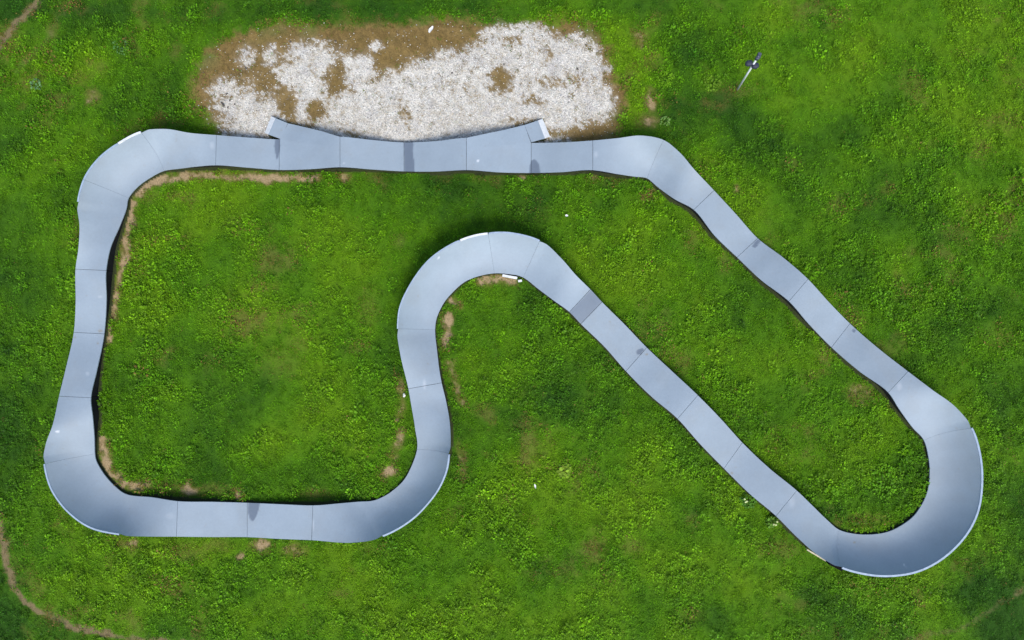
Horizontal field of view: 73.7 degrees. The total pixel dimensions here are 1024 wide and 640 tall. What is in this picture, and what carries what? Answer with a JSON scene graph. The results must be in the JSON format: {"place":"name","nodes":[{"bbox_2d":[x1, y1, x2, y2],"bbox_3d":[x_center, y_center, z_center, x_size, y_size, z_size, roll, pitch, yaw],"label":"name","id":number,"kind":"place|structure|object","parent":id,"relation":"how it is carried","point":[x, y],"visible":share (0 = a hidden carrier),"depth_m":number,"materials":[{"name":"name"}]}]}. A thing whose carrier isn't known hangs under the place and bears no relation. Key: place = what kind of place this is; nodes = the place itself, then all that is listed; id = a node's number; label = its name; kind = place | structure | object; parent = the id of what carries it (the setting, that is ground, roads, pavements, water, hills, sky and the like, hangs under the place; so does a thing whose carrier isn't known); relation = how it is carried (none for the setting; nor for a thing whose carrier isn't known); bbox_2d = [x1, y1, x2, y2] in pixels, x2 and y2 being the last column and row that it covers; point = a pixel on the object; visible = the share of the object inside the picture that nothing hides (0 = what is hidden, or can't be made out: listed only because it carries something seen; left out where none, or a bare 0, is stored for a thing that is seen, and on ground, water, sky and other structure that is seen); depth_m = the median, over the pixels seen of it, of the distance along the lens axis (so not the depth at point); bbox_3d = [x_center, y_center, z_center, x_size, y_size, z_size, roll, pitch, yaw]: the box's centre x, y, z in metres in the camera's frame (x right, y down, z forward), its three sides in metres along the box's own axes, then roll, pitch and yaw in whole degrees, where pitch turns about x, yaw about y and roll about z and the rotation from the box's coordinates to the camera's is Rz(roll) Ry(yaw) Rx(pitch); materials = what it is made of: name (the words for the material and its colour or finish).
{"place":"outdoors","nodes":[
{"label":"outdoors","id":0,"kind":"place"},
{"bbox_2d":[0,0,167,639],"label":"dirt path","id":1,"kind":"structure","parent":0,"point":[34,6],"depth_m":21.79,"materials":[{"name":"brown soil"}]},
{"bbox_2d":[0,0,1023,639],"bbox_3d":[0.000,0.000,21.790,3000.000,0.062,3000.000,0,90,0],"label":"ground","id":2,"kind":"structure","parent":0,"point":[160,180],"depth_m":21.79,"materials":[{"name":"green plant"}]},
{"bbox_2d":[30,78,41,89],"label":"leafy weed","id":3,"kind":"object","parent":2,"relation":"on","point":[36,88],"visible":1,"depth_m":21.74,"materials":[{"name":"green plant"}]},
{"bbox_2d":[112,37,129,54],"bbox_3d":[-12.477,-8.725,21.755,0.573,0.142,0.595,0,90,0],"label":"leafy weed","id":4,"kind":"object","parent":2,"relation":"on","point":[125,41],"visible":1,"depth_m":21.73,"materials":[{"name":"green plant"}]},
{"bbox_2d":[189,15,629,154],"bbox_3d":[-3.264,-7.420,21.790,14.076,0.058,4.641,0,90,0],"label":"gravel bed","id":5,"kind":"object","parent":2,"relation":"on","point":[368,33],"visible":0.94,"depth_m":21.79,"materials":[{"name":"white gravel"}]},
{"bbox_2d":[502,274,516,278],"bbox_3d":[-0.070,-1.376,21.710,0.480,0.050,0.080,10,90,0],"label":"white board","id":6,"kind":"object","parent":2,"relation":"on","point":[509,276],"visible":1,"depth_m":21.68,"materials":[{"name":"paint"}]},
{"bbox_2d":[43,116,982,576],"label":"pump track","id":7,"kind":"structure","parent":2,"relation":"on","point":[931,532],"depth_m":21.42,"materials":[{"name":"grey"}]},
{"bbox_2d":[556,463,571,478],"bbox_3d":[1.652,4.797,21.708,0.498,0.202,0.525,0,90,0],"label":"leafy weed","id":8,"kind":"object","parent":2,"relation":"on","point":[566,468],"visible":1,"depth_m":21.68,"materials":[{"name":"green plant"}]},
{"bbox_2d":[656,70,674,86],"bbox_3d":[4.894,-7.693,21.734,0.614,0.153,0.580,0,90,0],"label":"leafy weed","id":9,"kind":"object","parent":2,"relation":"on","point":[671,76],"visible":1,"depth_m":21.72,"materials":[{"name":"green plant"}]},
{"bbox_2d":[660,116,670,125],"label":"leafy weed","id":10,"kind":"object","parent":2,"relation":"on","point":[668,121],"visible":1,"depth_m":21.71,"materials":[{"name":"green plant"}]},
{"bbox_2d":[703,74,721,91],"bbox_3d":[6.382,-7.534,21.733,0.615,0.152,0.586,0,90,0],"label":"leafy weed","id":11,"kind":"object","parent":2,"relation":"on","point":[714,84],"visible":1,"depth_m":21.72,"materials":[{"name":"green plant"}]},
{"bbox_2d":[739,492,756,507],"bbox_3d":[7.521,5.739,21.692,0.584,0.247,0.544,0,90,0],"label":"flowering weed","id":12,"kind":"object","parent":2,"relation":"on","point":[743,499],"visible":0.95,"depth_m":21.70,"materials":[{"name":"green plant"}]},
{"bbox_2d":[737,52,761,90],"bbox_3d":[7.038,-7.485,20.579,0.449,2.468,0.262,21,90,0],"label":"metal pole","id":13,"kind":"object","parent":2,"relation":"on","point":[752,64],"visible":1,"depth_m":19.87,"materials":[{"name":"metal"}]},
{"bbox_2d":[764,515,778,528],"bbox_3d":[8.278,6.408,21.688,0.447,0.259,0.400,-29,90,0],"label":"flowering weed","id":14,"kind":"object","parent":2,"relation":"on","point":[771,523],"visible":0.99,"depth_m":21.68,"materials":[{"name":"green plant"}]},
{"bbox_2d":[869,465,901,499],"bbox_3d":[11.886,5.160,21.736,1.075,0.220,1.118,0,90,0],"label":"leafy weed","id":15,"kind":"object","parent":2,"relation":"on","point":[877,479],"visible":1,"depth_m":21.71,"materials":[{"name":"green plant"}]},
{"bbox_2d":[888,467,904,482],"bbox_3d":[12.272,4.921,21.747,0.507,0.171,0.561,-38,90,0],"label":"leafy weed","id":16,"kind":"object","parent":2,"relation":"on","point":[895,481],"visible":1,"depth_m":21.71,"materials":[{"name":"green plant"}]}
]}

